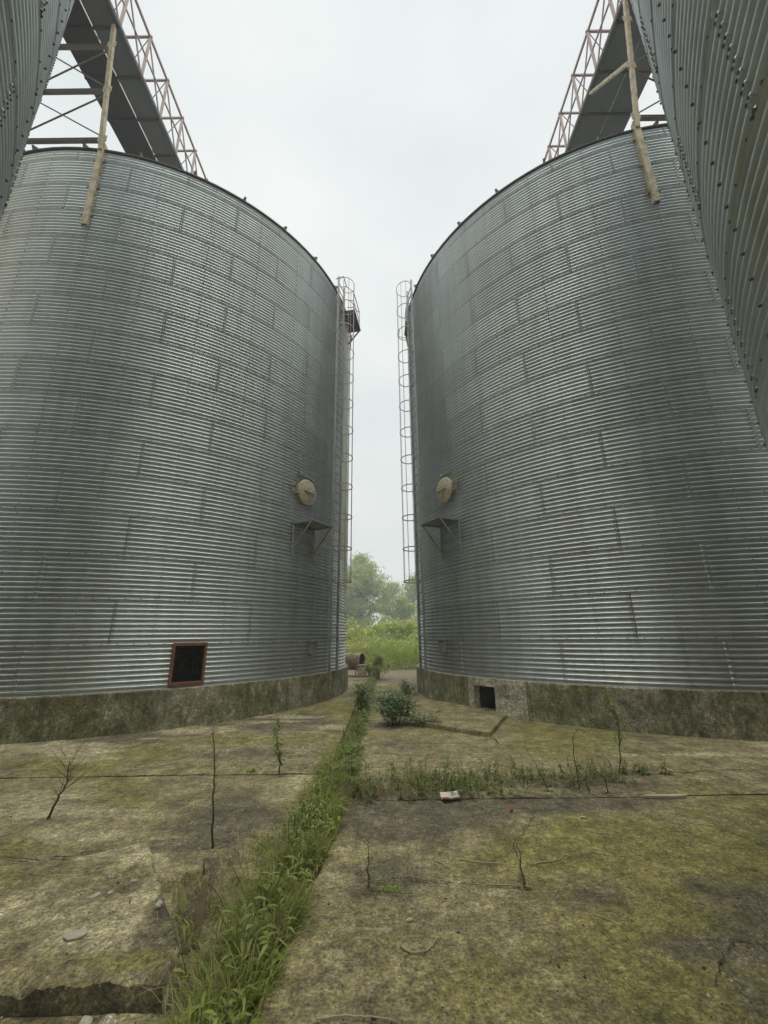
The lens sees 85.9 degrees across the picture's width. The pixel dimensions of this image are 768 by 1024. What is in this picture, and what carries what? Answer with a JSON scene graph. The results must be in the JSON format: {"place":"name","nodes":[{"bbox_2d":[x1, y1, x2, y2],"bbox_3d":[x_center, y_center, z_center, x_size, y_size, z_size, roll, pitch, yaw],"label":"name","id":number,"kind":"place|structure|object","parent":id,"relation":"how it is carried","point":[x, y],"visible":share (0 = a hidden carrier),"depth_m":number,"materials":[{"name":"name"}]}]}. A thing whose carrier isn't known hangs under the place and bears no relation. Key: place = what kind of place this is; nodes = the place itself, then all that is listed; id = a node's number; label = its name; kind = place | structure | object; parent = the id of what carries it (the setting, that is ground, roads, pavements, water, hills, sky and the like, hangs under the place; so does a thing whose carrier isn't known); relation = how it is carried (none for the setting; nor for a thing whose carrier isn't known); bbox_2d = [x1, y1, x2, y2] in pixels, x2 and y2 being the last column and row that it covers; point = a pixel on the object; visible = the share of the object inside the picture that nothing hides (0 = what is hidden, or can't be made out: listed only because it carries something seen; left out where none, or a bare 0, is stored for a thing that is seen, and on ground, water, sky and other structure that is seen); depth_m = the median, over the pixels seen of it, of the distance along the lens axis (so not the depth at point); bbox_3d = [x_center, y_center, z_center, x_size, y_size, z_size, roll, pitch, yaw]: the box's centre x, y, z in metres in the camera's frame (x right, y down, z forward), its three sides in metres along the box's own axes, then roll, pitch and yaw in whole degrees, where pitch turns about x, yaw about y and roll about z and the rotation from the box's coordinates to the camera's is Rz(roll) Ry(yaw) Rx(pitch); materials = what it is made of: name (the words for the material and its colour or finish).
{"place":"outdoors","nodes":[
{"label":"outdoors","id":0,"kind":"place"},
{"bbox_2d":[164,658,418,1023],"bbox_3d":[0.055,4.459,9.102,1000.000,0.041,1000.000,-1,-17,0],"label":"ground","id":1,"kind":"structure","parent":0,"point":[393,675],"depth_m":16.98,"materials":[{"name":"soil"}]},
{"bbox_2d":[0,0,75,219],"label":"grain silo","id":2,"kind":"object","parent":1,"relation":"on","point":[31,33],"visible":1,"depth_m":3.34,"materials":[{"name":"metal"}]},
{"bbox_2d":[0,1013,196,1023],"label":"concrete slab","id":3,"kind":"structure","parent":1,"relation":"on","point":[127,1018],"depth_m":1.82,"materials":[{"name":"grey concrete"}]},
{"bbox_2d":[79,1015,92,1023],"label":"stone","id":4,"kind":"object","parent":3,"relation":"on","point":[85,1019],"visible":1,"depth_m":1.78,"materials":[{"name":"grey stone"}]},
{"bbox_2d":[98,1013,117,1023],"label":"stone","id":5,"kind":"object","parent":3,"relation":"on","point":[108,1019],"visible":1,"depth_m":1.78,"materials":[{"name":"stone"}]},
{"bbox_2d":[0,774,322,1017],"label":"concrete slab","id":6,"kind":"structure","parent":1,"relation":"on","point":[82,978],"depth_m":2.85,"materials":[{"name":"grey concrete"}]},
{"bbox_2d":[2,799,115,806],"bbox_3d":[-3.460,2.962,4.203,1.470,0.001,0.208,3,-17,-11],"label":"slab crack","id":7,"kind":"object","parent":6,"relation":"on","point":[51,799],"visible":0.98,"depth_m":4.26,"materials":[{"name":"concrete"}]},
{"bbox_2d":[37,748,91,820],"bbox_3d":[-3.018,2.568,3.944,0.368,0.646,0.358,13,-22,-39],"label":"weed","id":8,"kind":"object","parent":6,"relation":"on","point":[68,770],"visible":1,"depth_m":3.91,"materials":[{"name":"brown plant"}]},
{"bbox_2d":[9,841,129,860],"bbox_3d":[-2.426,2.593,3.132,0.873,0.060,0.133,1,-17,-5],"label":"slab crack","id":9,"kind":"object","parent":6,"relation":"on","point":[65,856],"visible":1,"depth_m":3.13,"materials":[{"name":"concrete"}]},
{"bbox_2d":[63,929,87,940],"bbox_3d":[-1.642,2.249,2.197,0.112,0.030,0.077,8,-19,-27],"label":"stone","id":10,"kind":"object","parent":6,"relation":"on","point":[73,935],"visible":1,"depth_m":2.18,"materials":[{"name":"grey stone"}]},
{"bbox_2d":[91,892,100,898],"bbox_3d":[-1.772,2.358,2.537,0.038,0.024,0.067,-3,-17,8],"label":"stone","id":11,"kind":"object","parent":6,"relation":"on","point":[97,894],"visible":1,"depth_m":2.53,"materials":[{"name":"grey stone"}]},
{"bbox_2d":[155,900,162,908],"bbox_3d":[-1.321,2.307,2.422,0.038,0.043,0.047,-3,-17,8],"label":"stone","id":12,"kind":"object","parent":6,"relation":"on","point":[158,904],"visible":1,"depth_m":2.41,"materials":[{"name":"grey stone"}]},
{"bbox_2d":[191,874,209,948],"bbox_3d":[-1.044,2.267,2.350,0.039,0.335,0.026,12,-18,-26],"label":"wooden stake","id":13,"kind":"object","parent":6,"relation":"on","point":[202,898],"visible":0.92,"depth_m":2.35,"materials":[{"name":"brown wood"}]},
{"bbox_2d":[191,858,215,889],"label":"weed","id":14,"kind":"object","parent":6,"relation":"on","point":[203,873],"visible":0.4,"depth_m":2.82,"materials":[{"name":"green plant"}]},
{"bbox_2d":[208,726,219,848],"bbox_3d":[-1.355,2.248,3.381,0.244,0.896,0.151,-6,-18,18],"label":"weed","id":15,"kind":"object","parent":6,"relation":"on","point":[212,836],"visible":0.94,"depth_m":3.35,"materials":[{"name":"brown plant"}]},
{"bbox_2d":[0,725,767,1023],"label":"debris","id":16,"kind":"object","parent":6,"relation":"on","point":[584,976],"visible":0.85,"depth_m":2.28,"materials":[{"name":"stone"}]},
{"bbox_2d":[0,715,351,778],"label":"concrete slab","id":17,"kind":"structure","parent":1,"relation":"on","point":[241,745],"depth_m":6.06,"materials":[{"name":"grey concrete"}]},
{"bbox_2d":[243,766,255,773],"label":"plant","id":18,"kind":"object","parent":17,"relation":"on","point":[251,769],"visible":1,"depth_m":5.10,"materials":[{"name":"green plant"}]},
{"bbox_2d":[270,714,285,776],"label":"weed","id":19,"kind":"object","parent":17,"relation":"on","point":[278,749],"visible":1,"depth_m":5.03,"materials":[{"name":"green plant"}]},
{"bbox_2d":[0,142,360,744],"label":"grain silo","id":20,"kind":"object","parent":1,"relation":"on","point":[175,359],"visible":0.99,"depth_m":9.18,"materials":[{"name":"metal"}]},
{"bbox_2d":[26,23,116,226],"bbox_3d":[-8.137,-9.767,10.328,2.496,6.341,0.722,-1,-17,0],"label":"conveyor trestle","id":21,"kind":"object","parent":20,"relation":"attached to","point":[101,138],"visible":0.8,"depth_m":10.49,"materials":[{"name":"beige metal"}]},
{"bbox_2d":[63,0,207,179],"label":"conveyor gallery","id":22,"kind":"object","parent":20,"relation":"on","point":[123,120],"visible":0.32,"depth_m":12.31,"materials":[{"name":"grey metal"}]},
{"bbox_2d":[122,739,363,1023],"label":"grass","id":23,"kind":"structure","parent":1,"relation":"on","point":[245,946],"depth_m":2.38,"materials":[{"name":"green plant"}]},
{"bbox_2d":[263,681,365,715],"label":"concrete slab","id":24,"kind":"structure","parent":1,"relation":"on","point":[341,704],"depth_m":9.64,"materials":[{"name":"grey concrete"}]},
{"bbox_2d":[320,672,377,775],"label":"grass","id":25,"kind":"structure","parent":1,"relation":"on","point":[356,727],"depth_m":6.88,"materials":[{"name":"green plant"}]},
{"bbox_2d":[344,652,365,676],"bbox_3d":[-1.430,6.665,18.090,1.040,0.975,0.720,-7,-18,21],"label":"aeration fan","id":26,"kind":"object","parent":1,"relation":"on","point":[353,661],"visible":0.67,"depth_m":17.85},
{"bbox_2d":[347,678,373,712],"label":"shrub","id":27,"kind":"object","parent":1,"relation":"on","point":[359,699],"visible":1,"depth_m":9.16,"materials":[{"name":"green plant"}]},
{"bbox_2d":[357,664,366,676],"bbox_3d":[-0.936,6.780,17.650,0.420,0.480,0.460,-1,-17,0],"label":"concrete block","id":28,"kind":"object","parent":1,"relation":"on","point":[361,671],"depth_m":17.46,"materials":[{"name":"grey concrete"}]},
{"bbox_2d":[345,615,383,658],"bbox_3d":[-2.014,8.285,27.072,4.678,3.088,3.519,-15,-22,39],"label":"bush","id":29,"kind":"object","parent":1,"relation":"on","point":[367,632],"visible":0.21,"depth_m":26.34,"materials":[{"name":"green plant"}]},
{"bbox_2d":[363,661,374,675],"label":"shrub","id":30,"kind":"object","parent":1,"relation":"on","point":[368,672],"visible":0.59,"depth_m":17.62,"materials":[{"name":"green plant"}]},
{"bbox_2d":[345,550,402,630],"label":"broadleaf tree","id":31,"kind":"object","parent":1,"relation":"on","point":[365,583],"visible":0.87,"depth_m":51.91,"materials":[{"name":"green plant"}]},
{"bbox_2d":[364,650,394,678],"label":"shrub","id":32,"kind":"object","parent":1,"relation":"on","point":[376,660],"visible":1,"depth_m":16.42,"materials":[{"name":"green plant"}]},
{"bbox_2d":[345,630,418,669],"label":"tall grass","id":33,"kind":"structure","parent":1,"relation":"on","point":[409,649],"depth_m":22.08,"materials":[{"name":"green plant"}]},
{"bbox_2d":[358,617,417,659],"bbox_3d":[0.489,8.825,28.668,4.610,2.911,3.979,-1,-17,0],"label":"bush","id":34,"kind":"object","parent":1,"relation":"on","point":[405,627],"visible":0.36,"depth_m":27.92,"materials":[{"name":"green plant"}]},
{"bbox_2d":[371,580,412,621],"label":"broadleaf tree","id":35,"kind":"object","parent":1,"relation":"on","point":[397,589],"visible":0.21,"depth_m":57.94,"materials":[{"name":"green plant"}]},
{"bbox_2d":[376,593,417,634],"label":"broadleaf tree","id":36,"kind":"object","parent":1,"relation":"on","point":[405,610],"visible":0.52,"depth_m":47.33,"materials":[{"name":"green plant"}]},
{"bbox_2d":[385,570,417,630],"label":"broadleaf tree","id":37,"kind":"object","parent":1,"relation":"on","point":[411,593],"visible":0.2,"depth_m":55.73,"materials":[{"name":"green plant"}]},
{"bbox_2d":[401,628,417,641],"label":"bush","id":38,"kind":"object","parent":1,"relation":"on","point":[411,636],"visible":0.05,"depth_m":27.00,"materials":[{"name":"green plant"}]},
{"bbox_2d":[254,873,767,1023],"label":"concrete slab","id":39,"kind":"structure","parent":1,"relation":"on","point":[375,923],"depth_m":2.12,"materials":[{"name":"grey concrete"}]},
{"bbox_2d":[325,875,358,889],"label":"twig","id":40,"kind":"object","parent":39,"relation":"on","point":[339,884],"visible":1,"depth_m":2.74,"materials":[{"name":"wood"}]},
{"bbox_2d":[317,1014,396,1021],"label":"twig","id":41,"kind":"object","parent":39,"relation":"on","point":[332,1016],"visible":1,"depth_m":1.80,"materials":[{"name":"brown wood"}]},
{"bbox_2d":[360,838,376,895],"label":"weed","id":42,"kind":"object","parent":39,"relation":"on","point":[367,886],"visible":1,"depth_m":2.74,"materials":[{"name":"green plant"}]},
{"bbox_2d":[374,882,408,894],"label":"moss clump","id":43,"kind":"object","parent":39,"relation":"on","point":[391,888],"visible":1,"depth_m":2.71,"materials":[{"name":"green plant"}]},
{"bbox_2d":[399,936,437,953],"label":"twig","id":44,"kind":"object","parent":39,"relation":"on","point":[405,949],"visible":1,"depth_m":2.17,"materials":[{"name":"wood"}]},
{"bbox_2d":[325,878,524,887],"bbox_3d":[0.268,2.486,2.771,1.353,0.001,0.106,-1,-17,2],"label":"slab crack","id":45,"kind":"object","parent":39,"relation":"on","point":[427,880],"visible":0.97,"depth_m":2.77,"materials":[{"name":"concrete"}]},
{"bbox_2d":[579,912,615,921],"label":"twig","id":46,"kind":"object","parent":39,"relation":"on","point":[597,915],"visible":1,"depth_m":2.43,"materials":[{"name":"brown wood"}]},
{"bbox_2d":[709,938,767,986],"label":"slab crack","id":47,"kind":"object","parent":39,"relation":"on","point":[733,942],"visible":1,"depth_m":2.14,"materials":[{"name":"concrete"}]},
{"bbox_2d":[320,795,767,910],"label":"concrete slab","id":48,"kind":"structure","parent":1,"relation":"on","point":[647,834],"depth_m":3.25,"materials":[{"name":"grey concrete"}]},
{"bbox_2d":[440,790,460,799],"bbox_3d":[0.679,2.876,4.177,0.197,0.056,0.158,1,-17,-7],"label":"paper scrap","id":49,"kind":"object","parent":48,"relation":"on","point":[450,796],"visible":0.99,"depth_m":4.21,"materials":[{"name":"white paper"}]},
{"bbox_2d":[460,858,509,872],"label":"twig","id":50,"kind":"object","parent":48,"relation":"on","point":[486,862],"visible":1,"depth_m":2.99,"materials":[{"name":"wood"}]},
{"bbox_2d":[486,883,519,885],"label":"twig","id":51,"kind":"object","parent":48,"relation":"on","point":[501,884],"visible":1,"depth_m":2.73,"materials":[{"name":"brown wood"}]},
{"bbox_2d":[508,841,535,894],"bbox_3d":[0.935,2.360,2.771,0.187,0.270,0.161,11,-20,-34],"label":"weed","id":52,"kind":"object","parent":48,"relation":"on","point":[524,885],"visible":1,"depth_m":2.72,"materials":[{"name":"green plant"}]},
{"bbox_2d":[513,800,535,882],"bbox_3d":[1.170,2.666,3.406,0.179,0.001,1.538,-7,-18,19],"label":"slab crack","id":53,"kind":"object","parent":48,"relation":"on","point":[519,836],"visible":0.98,"depth_m":3.36,"materials":[{"name":"concrete"}]},
{"bbox_2d":[535,852,563,864],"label":"twig","id":54,"kind":"object","parent":48,"relation":"on","point":[550,861],"visible":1,"depth_m":3.00,"materials":[{"name":"wood"}]},
{"bbox_2d":[641,794,685,798],"bbox_3d":[2.816,2.867,4.159,0.440,0.024,0.055,-1,-17,0],"label":"wood splinter","id":55,"kind":"object","parent":48,"relation":"on","point":[666,796],"visible":1,"depth_m":4.15,"materials":[{"name":"beige wood"}]},
{"bbox_2d":[360,683,747,745],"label":"concrete slab","id":56,"kind":"structure","parent":1,"relation":"on","point":[521,732],"depth_m":6.84,"materials":[{"name":"grey concrete"}]},
{"bbox_2d":[370,686,422,726],"bbox_3d":[0.265,3.680,7.843,1.006,0.720,0.818,5,-18,-19],"label":"shrub","id":57,"kind":"object","parent":56,"relation":"on","point":[394,707],"visible":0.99,"depth_m":7.76,"materials":[{"name":"green plant"}]},
{"bbox_2d":[397,678,421,694],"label":"shrub","id":58,"kind":"object","parent":56,"relation":"on","point":[405,687],"visible":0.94,"depth_m":11.61,"materials":[{"name":"green plant"}]},
{"bbox_2d":[405,705,443,726],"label":"shrub","id":59,"kind":"object","parent":56,"relation":"on","point":[424,720],"visible":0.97,"depth_m":7.57,"materials":[{"name":"green plant"}]},
{"bbox_2d":[408,700,506,736],"bbox_3d":[1.337,4.172,8.436,2.132,0.125,3.196,13,-22,-39],"label":"concrete pad","id":60,"kind":"object","parent":56,"relation":"on","point":[464,719],"visible":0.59,"depth_m":7.91,"materials":[{"name":"grey concrete"}]},
{"bbox_2d":[348,741,767,801],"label":"concrete slab","id":61,"kind":"structure","parent":1,"relation":"on","point":[748,760],"depth_m":5.17,"materials":[{"name":"grey concrete"}]},
{"bbox_2d":[436,757,451,792],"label":"weed","id":62,"kind":"object","parent":61,"relation":"on","point":[447,775],"visible":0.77,"depth_m":4.35,"materials":[{"name":"green plant"}]},
{"bbox_2d":[330,755,660,804],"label":"weeds","id":63,"kind":"object","parent":61,"relation":"on","point":[451,780],"visible":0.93,"depth_m":4.53,"materials":[{"name":"green plant"}]},
{"bbox_2d":[527,751,557,793],"bbox_3d":[1.687,2.745,4.404,0.313,0.460,0.171,6,-18,-22],"label":"weed","id":64,"kind":"object","parent":61,"relation":"on","point":[541,776],"visible":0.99,"depth_m":4.37,"materials":[{"name":"brown plant"}]},
{"bbox_2d":[570,727,584,792],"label":"weed","id":65,"kind":"object","parent":61,"relation":"on","point":[578,787],"visible":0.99,"depth_m":4.44,"materials":[{"name":"brown plant"}]},
{"bbox_2d":[582,760,601,795],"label":"weed","id":66,"kind":"object","parent":61,"relation":"on","point":[589,791],"visible":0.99,"depth_m":4.29,"materials":[{"name":"brown plant"}]},
{"bbox_2d":[591,758,613,794],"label":"weed","id":67,"kind":"object","parent":61,"relation":"on","point":[605,781],"visible":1,"depth_m":4.32,"materials":[{"name":"brown plant"}]},
{"bbox_2d":[600,690,626,774],"bbox_3d":[2.809,2.650,5.007,0.256,0.954,0.210,-6,-17,16],"label":"weed","id":68,"kind":"object","parent":61,"relation":"on","point":[614,712],"visible":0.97,"depth_m":5.01,"materials":[{"name":"green plant"}]},
{"bbox_2d":[632,762,646,775],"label":"weed","id":69,"kind":"object","parent":61,"relation":"on","point":[639,770],"visible":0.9,"depth_m":4.89,"materials":[{"name":"green plant"}]},
{"bbox_2d":[640,764,654,775],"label":"weed","id":70,"kind":"object","parent":61,"relation":"on","point":[647,770],"visible":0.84,"depth_m":4.83,"materials":[{"name":"green plant"}]},
{"bbox_2d":[654,759,674,774],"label":"weed","id":71,"kind":"object","parent":61,"relation":"on","point":[664,768],"visible":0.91,"depth_m":4.83,"materials":[{"name":"green plant"}]},
{"bbox_2d":[595,769,736,777],"bbox_3d":[3.785,3.054,4.842,3.108,0.001,0.129,1,-17,-5],"label":"slab crack","id":72,"kind":"object","parent":61,"relation":"on","point":[696,771],"visible":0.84,"depth_m":4.89,"materials":[{"name":"concrete"}]},
{"bbox_2d":[396,119,767,740],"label":"grain silo","id":73,"kind":"object","parent":1,"relation":"on","point":[589,462],"visible":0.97,"depth_m":8.74,"materials":[{"name":"metal"}]},
{"bbox_2d":[544,0,651,160],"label":"conveyor gallery","id":74,"kind":"object","parent":73,"relation":"on","point":[606,109],"visible":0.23,"depth_m":12.53,"materials":[{"name":"grey metal"}]},
{"bbox_2d":[589,0,665,204],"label":"conveyor trestle","id":75,"kind":"object","parent":73,"relation":"attached to","point":[637,117],"visible":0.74,"depth_m":10.07,"materials":[{"name":"beige metal"}]},
{"bbox_2d":[630,0,767,451],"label":"grain silo","id":76,"kind":"object","parent":1,"relation":"on","point":[708,62],"visible":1,"depth_m":2.48,"materials":[{"name":"metal"}]},
{"bbox_2d":[25,0,666,633],"label":"sky","id":77,"kind":"structure","parent":0,"point":[366,130],"materials":[{"name":"white"}]}
]}

